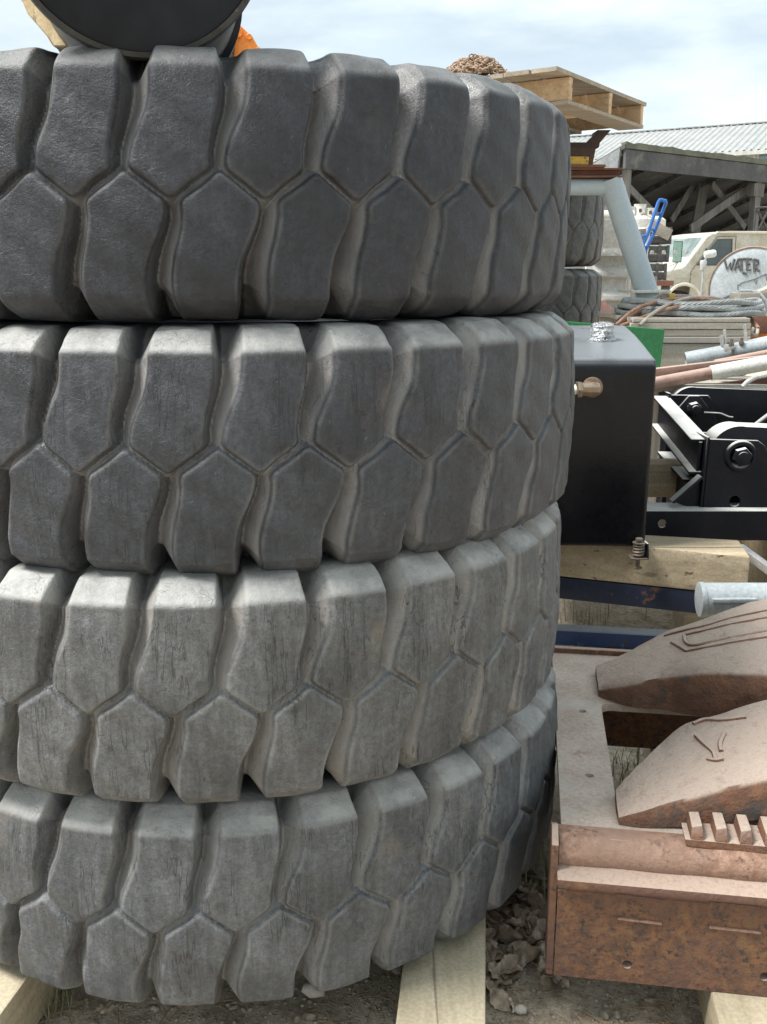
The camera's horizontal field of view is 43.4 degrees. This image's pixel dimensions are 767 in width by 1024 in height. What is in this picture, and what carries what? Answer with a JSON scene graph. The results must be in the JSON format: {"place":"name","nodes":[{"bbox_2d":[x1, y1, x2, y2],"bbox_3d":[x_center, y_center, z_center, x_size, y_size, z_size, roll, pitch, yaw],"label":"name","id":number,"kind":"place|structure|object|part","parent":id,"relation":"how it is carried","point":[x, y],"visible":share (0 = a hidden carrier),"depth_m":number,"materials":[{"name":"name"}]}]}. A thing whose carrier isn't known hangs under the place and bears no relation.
{"place":"outdoors","nodes":[
{"label":"outdoors","id":0,"kind":"place"},
{"bbox_2d":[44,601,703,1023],"bbox_3d":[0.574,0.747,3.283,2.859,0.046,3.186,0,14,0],"label":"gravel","id":1,"kind":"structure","parent":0,"point":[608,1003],"depth_m":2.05,"materials":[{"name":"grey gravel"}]},
{"bbox_2d":[0,0,766,135],"label":"sky","id":2,"kind":"structure","parent":0,"point":[692,63],"materials":[{"name":"blue"}]},
{"bbox_2d":[38,371,766,1023],"bbox_3d":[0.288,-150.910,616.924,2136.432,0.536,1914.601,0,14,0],"label":"ground","id":3,"kind":"structure","parent":0,"point":[570,615],"depth_m":2.06,"materials":[{"name":"brown soil"}]},
{"bbox_2d":[0,962,59,1023],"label":"timber","id":4,"kind":"object","parent":3,"relation":"on","point":[21,996],"visible":0.02,"depth_m":1.93,"materials":[{"name":"beige wood"}]},
{"bbox_2d":[0,666,557,1005],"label":"loader tire","id":5,"kind":"object","parent":4,"relation":"on","point":[253,893],"visible":0.41,"depth_m":1.80,"materials":[{"name":"grey rubber"}]},
{"bbox_2d":[0,502,560,803],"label":"loader tire","id":6,"kind":"object","parent":5,"relation":"on","point":[191,688],"visible":0.58,"depth_m":1.68,"materials":[{"name":"rubber"}]},
{"bbox_2d":[0,310,574,574],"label":"loader tire","id":7,"kind":"object","parent":6,"relation":"on","point":[219,447],"visible":0.9,"depth_m":1.62,"materials":[{"name":"rubber"}]},
{"bbox_2d":[0,45,570,321],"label":"loader tire","id":8,"kind":"object","parent":7,"relation":"on","point":[166,182],"visible":1,"depth_m":1.55,"materials":[{"name":"rubber"}]},
{"bbox_2d":[31,0,249,60],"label":"black drum","id":9,"kind":"object","parent":8,"relation":"on","point":[139,30],"visible":0.66,"depth_m":1.48,"materials":[{"name":"plastic"}]},
{"bbox_2d":[21,0,66,50],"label":"rough plank","id":10,"kind":"object","parent":9,"relation":"on","point":[40,19],"visible":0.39,"depth_m":1.79,"materials":[{"name":"beige wood"}]},
{"bbox_2d":[95,1001,116,1013],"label":"fallen leaves","id":11,"kind":"object","parent":3,"relation":"on","point":[101,1010],"visible":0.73,"depth_m":2.04,"materials":[{"name":"brown plant"}]},
{"bbox_2d":[230,26,259,56],"bbox_3d":[-1.032,-2.001,7.540,0.811,3.273,0.900,0,14,0],"label":"excavator arm","id":12,"kind":"object","parent":3,"relation":"on","point":[245,40],"visible":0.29,"depth_m":6.99},
{"bbox_2d":[302,982,324,997],"bbox_3d":[-0.151,1.024,2.069,0.050,0.028,0.038,0,14,0],"label":"pale stone","id":13,"kind":"object","parent":3,"relation":"on","point":[309,990],"visible":0.66,"depth_m":2.06,"materials":[{"name":"grey stone"}]},
{"bbox_2d":[39,600,646,1023],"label":"grass","id":14,"kind":"structure","parent":3,"relation":"on","point":[545,862],"depth_m":2.45,"materials":[{"name":"plant"}]},
{"bbox_2d":[39,962,701,1023],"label":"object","id":15,"kind":"object","parent":3,"relation":"on","point":[635,1007],"visible":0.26,"depth_m":2.03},
{"bbox_2d":[396,914,485,1023],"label":"timber","id":16,"kind":"object","parent":3,"relation":"on","point":[443,982],"visible":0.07,"depth_m":1.91,"materials":[{"name":"beige wood"}]},
{"bbox_2d":[514,1003,526,1014],"bbox_3d":[0.286,1.042,2.022,0.030,0.022,0.022,0,14,0],"label":"pebble","id":17,"kind":"object","parent":3,"relation":"on","point":[520,1008],"visible":1,"depth_m":2.02,"materials":[{"name":"stone"}]},
{"bbox_2d":[486,858,569,1012],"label":"leaf litter","id":18,"kind":"object","parent":3,"relation":"on","point":[525,913],"visible":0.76,"depth_m":2.20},
{"bbox_2d":[555,624,668,648],"bbox_3d":[0.919,0.518,4.001,0.619,0.070,0.075,2,14,9],"label":"blue tube","id":19,"kind":"object","parent":3,"relation":"on","point":[601,636],"visible":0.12,"depth_m":3.97,"materials":[{"name":"blue metal"}]},
{"bbox_2d":[570,177,670,297],"bbox_3d":[0.412,-1.001,6.036,3.654,2.102,0.247,0,14,0],"label":"pipe trestle","id":20,"kind":"object","parent":3,"relation":"on","point":[613,191],"visible":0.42,"depth_m":5.81,"materials":[{"name":"paint"}]},
{"bbox_2d":[571,168,622,178],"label":"rusty beam","id":21,"kind":"structure","parent":20,"relation":"on","point":[594,173],"depth_m":5.77,"materials":[{"name":"brown metal"}]},
{"bbox_2d":[570,130,609,167],"bbox_3d":[1.138,-2.156,5.751,0.388,0.209,0.200,0,14,0],"label":"steel pedestal","id":22,"kind":"object","parent":21,"relation":"on","point":[582,154],"visible":0.47,"depth_m":5.68,"materials":[{"name":"yellow paint"}]},
{"bbox_2d":[484,66,645,134],"bbox_3d":[0.706,-2.275,5.476,1.183,0.154,1.249,9,17,33],"label":"wooden pallet","id":23,"kind":"object","parent":22,"relation":"on","point":[581,103],"visible":0.35,"depth_m":5.13,"materials":[{"name":"brown wood"}]},
{"bbox_2d":[445,53,509,75],"bbox_3d":[0.480,-2.308,5.011,0.389,0.132,0.383,0,14,0],"label":"chain","id":24,"kind":"object","parent":23,"relation":"on","point":[477,64],"visible":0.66,"depth_m":4.89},
{"bbox_2d":[565,210,700,316],"bbox_3d":[2.211,-1.752,9.028,1.003,1.977,1.490,0,14,0],"label":"ribbed bin","id":25,"kind":"object","parent":3,"relation":"on","point":[609,267],"visible":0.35,"depth_m":8.38,"materials":[{"name":"grey paint"}]},
{"bbox_2d":[647,392,675,526],"bbox_3d":[1.450,-0.160,4.956,0.140,0.937,0.300,0,14,0],"label":"timber post","id":26,"kind":"object","parent":3,"relation":"on","point":[655,443],"visible":0.04,"depth_m":4.89,"materials":[{"name":"brown wood"}]},
{"bbox_2d":[655,376,766,391],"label":"support board","id":27,"kind":"object","parent":26,"relation":"on","point":[716,383],"visible":0.04,"depth_m":4.72,"materials":[{"name":"brown wood"}]},
{"bbox_2d":[566,321,664,367],"bbox_3d":[1.091,-0.864,5.003,0.709,0.277,0.021,1,14,4],"label":"green panel","id":28,"kind":"object","parent":27,"relation":"on","point":[651,340],"visible":0.23,"depth_m":4.97,"materials":[{"name":"paint"}]},
{"bbox_2d":[655,367,712,389],"bbox_3d":[1.374,-0.635,4.689,0.446,0.146,0.062,1,14,4],"label":"pipe","id":29,"kind":"object","parent":27,"relation":"on","point":[684,377],"visible":0.66,"depth_m":4.66,"materials":[{"name":"brown metal"}]},
{"bbox_2d":[709,355,766,379],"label":"pipe","id":30,"kind":"object","parent":29,"relation":"on","point":[739,367],"visible":0.88,"depth_m":4.62,"materials":[{"name":"white metal"}]},
{"bbox_2d":[656,355,765,376],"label":"rusty tube","id":31,"kind":"object","parent":27,"relation":"on","point":[662,371],"visible":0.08,"depth_m":4.72,"materials":[{"name":"brown metal"}]},
{"bbox_2d":[714,350,766,360],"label":"pipe","id":32,"kind":"object","parent":31,"relation":"on","point":[762,352],"visible":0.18,"depth_m":4.76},
{"bbox_2d":[684,337,766,363],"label":"pipe","id":33,"kind":"object","parent":27,"relation":"on","point":[717,352],"visible":0.67,"depth_m":4.88,"materials":[{"name":"white metal"}]},
{"bbox_2d":[719,324,747,356],"bbox_3d":[1.774,-0.867,4.875,0.154,0.159,0.068,0,14,0],"label":"pipe clamp","id":34,"kind":"object","parent":33,"relation":"attached to","point":[724,344],"visible":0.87,"depth_m":4.87,"materials":[{"name":"metal"}]},
{"bbox_2d":[720,377,766,383],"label":"pipe","id":35,"kind":"object","parent":27,"relation":"on","point":[761,381],"depth_m":4.75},
{"bbox_2d":[570,121,766,161],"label":"metal building","id":36,"kind":"structure","parent":3,"relation":"on","point":[748,139],"depth_m":44.13,"materials":[{"name":"white metal"}]},
{"bbox_2d":[757,154,766,159],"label":"window","id":37,"kind":"structure","parent":36,"relation":"in","point":[760,156],"depth_m":40.32,"materials":[{"name":"glass"}]},
{"bbox_2d":[597,312,750,375],"bbox_3d":[1.617,-0.509,5.640,0.645,1.266,0.904,0,14,0],"label":"plank crate","id":38,"kind":"object","parent":3,"relation":"on","point":[682,335],"visible":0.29,"depth_m":5.08,"materials":[{"name":"grey wood"}]},
{"bbox_2d":[619,304,680,325],"bbox_3d":[1.586,-1.055,5.172,0.714,0.125,0.043,-5,15,-18],"label":"wire sling","id":39,"kind":"object","parent":38,"relation":"on","point":[659,312],"visible":0.45,"depth_m":5.11,"materials":[{"name":"metal"}]},
{"bbox_2d":[621,300,695,323],"bbox_3d":[1.642,-1.124,5.388,0.863,0.123,0.059,-8,16,-29],"label":"wire sling","id":40,"kind":"object","parent":38,"relation":"on","point":[636,313],"visible":0.21,"depth_m":5.24,"materials":[{"name":"brown metal"}]},
{"bbox_2d":[640,292,694,304],"bbox_3d":[1.739,-1.200,5.559,0.697,0.133,0.054,-2,14,-9],"label":"wire sling","id":41,"kind":"object","parent":38,"relation":"on","point":[663,295],"visible":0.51,"depth_m":5.51,"materials":[{"name":"metal"}]},
{"bbox_2d":[638,295,723,326],"bbox_3d":[1.705,-1.111,5.301,0.932,0.154,0.073,-9,17,-33],"label":"wire sling","id":42,"kind":"object","parent":38,"relation":"on","point":[650,315],"visible":0.62,"depth_m":5.15,"materials":[{"name":"metal"}]},
{"bbox_2d":[614,297,765,317],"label":"wire rope coil","id":43,"kind":"object","parent":38,"relation":"on","point":[743,307],"visible":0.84,"depth_m":5.15,"materials":[{"name":"grey metal"}]},
{"bbox_2d":[614,296,759,329],"bbox_3d":[1.615,-1.077,5.224,0.796,0.173,0.224,-1,14,-4],"label":"wire sling","id":44,"kind":"object","parent":43,"relation":"on","point":[651,303],"visible":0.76,"depth_m":5.19,"materials":[{"name":"metal"}]},
{"bbox_2d":[745,317,758,336],"bbox_3d":[1.999,-1.023,5.266,0.063,0.110,0.387,2,14,9],"label":"wire sling","id":45,"kind":"object","parent":38,"relation":"hanging from","point":[756,333],"visible":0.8,"depth_m":5.12,"materials":[{"name":"white metal"}]},
{"bbox_2d":[593,141,766,235],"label":"open shed","id":46,"kind":"structure","parent":3,"relation":"on","point":[702,192],"depth_m":27.43,"materials":[{"name":"grey wood"}]},
{"bbox_2d":[671,611,710,628],"bbox_3d":[1.339,0.411,4.054,0.200,0.258,0.160,0,14,0],"label":"cribbing block","id":47,"kind":"object","parent":3,"relation":"on","point":[679,618],"depth_m":3.98,"materials":[{"name":"brown wood"}]},
{"bbox_2d":[644,748,766,1023],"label":"timber","id":48,"kind":"object","parent":3,"relation":"on","point":[723,1008],"visible":0.06,"depth_m":1.88,"materials":[{"name":"beige wood"}]},
{"bbox_2d":[545,646,766,996],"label":"steel chassis","id":49,"kind":"object","parent":48,"relation":"on","point":[667,907],"visible":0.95,"depth_m":1.91,"materials":[{"name":"brown metal"}]},
{"bbox_2d":[595,599,766,716],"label":"bucket tooth","id":50,"kind":"object","parent":49,"relation":"on","point":[716,664],"visible":1,"depth_m":2.46},
{"bbox_2d":[614,700,766,827],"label":"bucket tooth","id":51,"kind":"object","parent":49,"relation":"on","point":[705,767],"visible":0.98,"depth_m":2.00},
{"bbox_2d":[681,811,766,853],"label":"toothed rack","id":52,"kind":"object","parent":49,"relation":"on","point":[740,833],"visible":1,"depth_m":1.89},
{"bbox_2d":[662,231,766,294],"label":"van","id":53,"kind":"object","parent":3,"relation":"on","point":[684,272],"visible":0.33,"depth_m":21.91,"materials":[{"name":"paint"}]},
{"bbox_2d":[700,250,716,294],"bbox_3d":[5.531,-3.728,16.590,0.263,1.517,0.129,0,14,0],"label":"mirror post","id":54,"kind":"object","parent":53,"relation":"attached to","point":[709,254],"visible":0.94,"depth_m":16.42,"materials":[{"name":"metal"}]},
{"bbox_3d":[7.496,-5.595,21.942,1.122,1.328,0.052,-3,14,-14],"label":"door","id":55,"kind":"part","parent":53,"relation":"part of","materials":[{"name":"paint"}]},
{"bbox_2d":[694,582,766,616],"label":"steel pipe","id":56,"kind":"object","parent":3,"relation":"on","point":[711,599],"visible":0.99,"depth_m":3.26,"materials":[{"name":"silver metal"}]},
{"bbox_2d":[708,246,766,338],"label":"water tank","id":57,"kind":"object","parent":3,"relation":"on","point":[741,269],"visible":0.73,"depth_m":14.77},
{"bbox_2d":[737,540,766,582],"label":"cribbing block","id":58,"kind":"object","parent":3,"relation":"on","point":[755,573],"depth_m":4.24,"materials":[{"name":"beige wood"}]},
{"bbox_2d":[645,372,766,539],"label":"linkage frame","id":59,"kind":"object","parent":58,"relation":"on","point":[713,440],"visible":0.97,"depth_m":3.96,"materials":[{"name":"black paint"}]},
{"bbox_2d":[648,459,681,496],"bbox_3d":[1.662,-0.156,4.380,1.000,0.150,0.150,0,14,0],"label":"timber","id":60,"kind":"object","parent":59,"relation":"on","point":[662,478],"depth_m":4.31,"materials":[{"name":"brown wood"}]},
{"bbox_2d":[753,206,766,230],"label":"metal rack","id":61,"kind":"object","parent":3,"relation":"on","point":[756,210],"visible":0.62,"depth_m":25.84,"materials":[{"name":"grey metal"}]},
{"bbox_3d":[0.431,0.411,4.054,0.200,0.258,0.160,0,14,0],"label":"cribbing block","id":62,"kind":"object","parent":3,"relation":"on","visible":0},
{"bbox_2d":[559,576,695,612],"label":"blue beam","id":63,"kind":"structure","parent":62,"relation":"on","point":[635,595],"depth_m":3.69,"materials":[{"name":"blue metal"}]},
{"bbox_2d":[560,535,749,589],"bbox_3d":[0.815,0.178,3.744,1.111,0.152,0.233,3,14,13],"label":"timber","id":64,"kind":"object","parent":63,"relation":"on","point":[681,562],"visible":0.43,"depth_m":3.63,"materials":[{"name":"beige wood"}]},
{"bbox_2d":[556,322,655,569],"bbox_3d":[0.717,-0.333,3.957,0.626,0.884,1.052,1,14,6],"label":"fuel tank","id":65,"kind":"object","parent":64,"relation":"on","point":[602,500],"visible":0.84,"depth_m":3.54,"materials":[{"name":"black metal"}]},
{"bbox_2d":[741,544,766,573],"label":"angle iron","id":66,"kind":"object","parent":64,"relation":"on","point":[758,561],"visible":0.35,"depth_m":3.62,"materials":[{"name":"metal"}]},
{"bbox_3d":[3.016,-0.507,5.952,0.300,1.134,0.200,0,14,0],"label":"timber post","id":67,"kind":"object","parent":3,"relation":"on","visible":0},
{"bbox_2d":[747,333,766,337],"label":"orange bar","id":68,"kind":"object","parent":67,"relation":"on","point":[761,335],"depth_m":5.73,"materials":[{"name":"paint"}]},
{"bbox_2d":[747,315,766,332],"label":"rusty beam","id":69,"kind":"structure","parent":68,"relation":"on","point":[761,321],"depth_m":5.70,"materials":[{"name":"brown metal"}]},
{"bbox_2d":[729,292,759,298],"bbox_3d":[2.160,-1.251,5.779,0.128,0.122,0.130,-2,14,-10],"label":"wood block","id":70,"kind":"object","parent":69,"relation":"on","point":[741,295],"depth_m":5.71,"materials":[{"name":"beige wood"}]},
{"bbox_2d":[756,286,766,298],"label":"plank end","id":71,"kind":"object","parent":69,"relation":"on","point":[763,290],"visible":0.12,"depth_m":5.90,"materials":[{"name":"beige wood"}]},
{"bbox_2d":[536,268,601,322],"bbox_3d":[0.595,-1.468,6.845,1.859,0.508,1.856,0,14,0],"label":"loader tire","id":72,"kind":"object","parent":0,"point":[578,299],"visible":0.1,"depth_m":6.21,"materials":[{"name":"grey rubber"}]},
{"bbox_2d":[565,195,603,266],"bbox_3d":[0.583,-1.968,6.725,1.858,0.508,1.858,0,14,0],"label":"loader tire","id":73,"kind":"object","parent":72,"relation":"on","point":[585,228],"visible":0.12,"depth_m":6.15,"materials":[{"name":"grey rubber"}]},
{"bbox_2d":[627,276,656,296],"bbox_3d":[2.482,-1.570,9.480,0.250,1.450,0.250,0,14,0],"label":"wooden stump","id":74,"kind":"object","parent":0,"point":[629,285],"visible":0.07,"depth_m":9.23,"materials":[{"name":"beige wood"}]},
{"bbox_2d":[641,198,667,252],"bbox_3d":[2.548,-2.627,9.240,0.294,0.718,0.134,0,14,0],"label":"hand truck","id":75,"kind":"object","parent":74,"relation":"on","point":[650,228],"visible":0.73,"depth_m":9.18,"materials":[{"name":"blue metal"}]},
{"bbox_2d":[635,216,665,289],"bbox_3d":[2.779,-2.202,10.684,0.564,2.054,0.564,0,14,0],"label":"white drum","id":76,"kind":"object","parent":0,"point":[642,222],"visible":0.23,"depth_m":10.21,"materials":[{"name":"white plastic"}]},
{"bbox_2d":[634,204,646,215],"bbox_3d":[2.758,-3.244,10.375,0.132,0.125,0.132,0,14,0],"label":"paint can","id":77,"kind":"object","parent":76,"relation":"on","point":[640,209],"visible":0.94,"depth_m":10.32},
{"bbox_2d":[646,208,653,215],"bbox_3d":[2.870,-3.225,10.380,0.118,0.085,0.118,0,14,0],"label":"paint can","id":78,"kind":"object","parent":76,"relation":"on","point":[649,211],"visible":0.75,"depth_m":10.33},
{"bbox_2d":[657,280,673,289],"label":"work platform","id":79,"kind":"structure","parent":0,"point":[665,284],"depth_m":9.59,"materials":[{"name":"red metal"}]},
{"bbox_2d":[650,263,666,279],"bbox_3d":[2.701,-2.435,9.780,0.230,0.162,0.402,0,14,0],"label":"slatted crate","id":80,"kind":"object","parent":79,"relation":"on","point":[657,267],"visible":0.55,"depth_m":9.59,"materials":[{"name":"black plastic"}]},
{"bbox_2d":[648,245,669,261],"bbox_3d":[2.713,-2.603,9.739,0.230,0.162,0.402,0,14,0],"label":"slatted crate","id":81,"kind":"object","parent":80,"relation":"on","point":[658,256],"visible":0.57,"depth_m":9.55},
{"bbox_2d":[639,227,671,244],"bbox_3d":[2.725,-2.771,9.697,0.230,0.162,0.402,0,14,0],"label":"slatted crate","id":82,"kind":"object","parent":81,"relation":"on","point":[657,240],"visible":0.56,"depth_m":9.53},
{"bbox_2d":[646,220,672,240],"bbox_3d":[2.710,-2.770,9.467,0.270,0.202,0.020,-2,14,-7],"label":"grey board","id":83,"kind":"object","parent":82,"relation":"on","point":[664,232],"visible":0.76,"depth_m":9.47,"materials":[{"name":"grey wood"}]},
{"bbox_2d":[720,289,766,312],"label":"hose","id":84,"kind":"object","parent":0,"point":[762,297],"visible":0.61,"depth_m":5.89,"materials":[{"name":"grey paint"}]}
]}

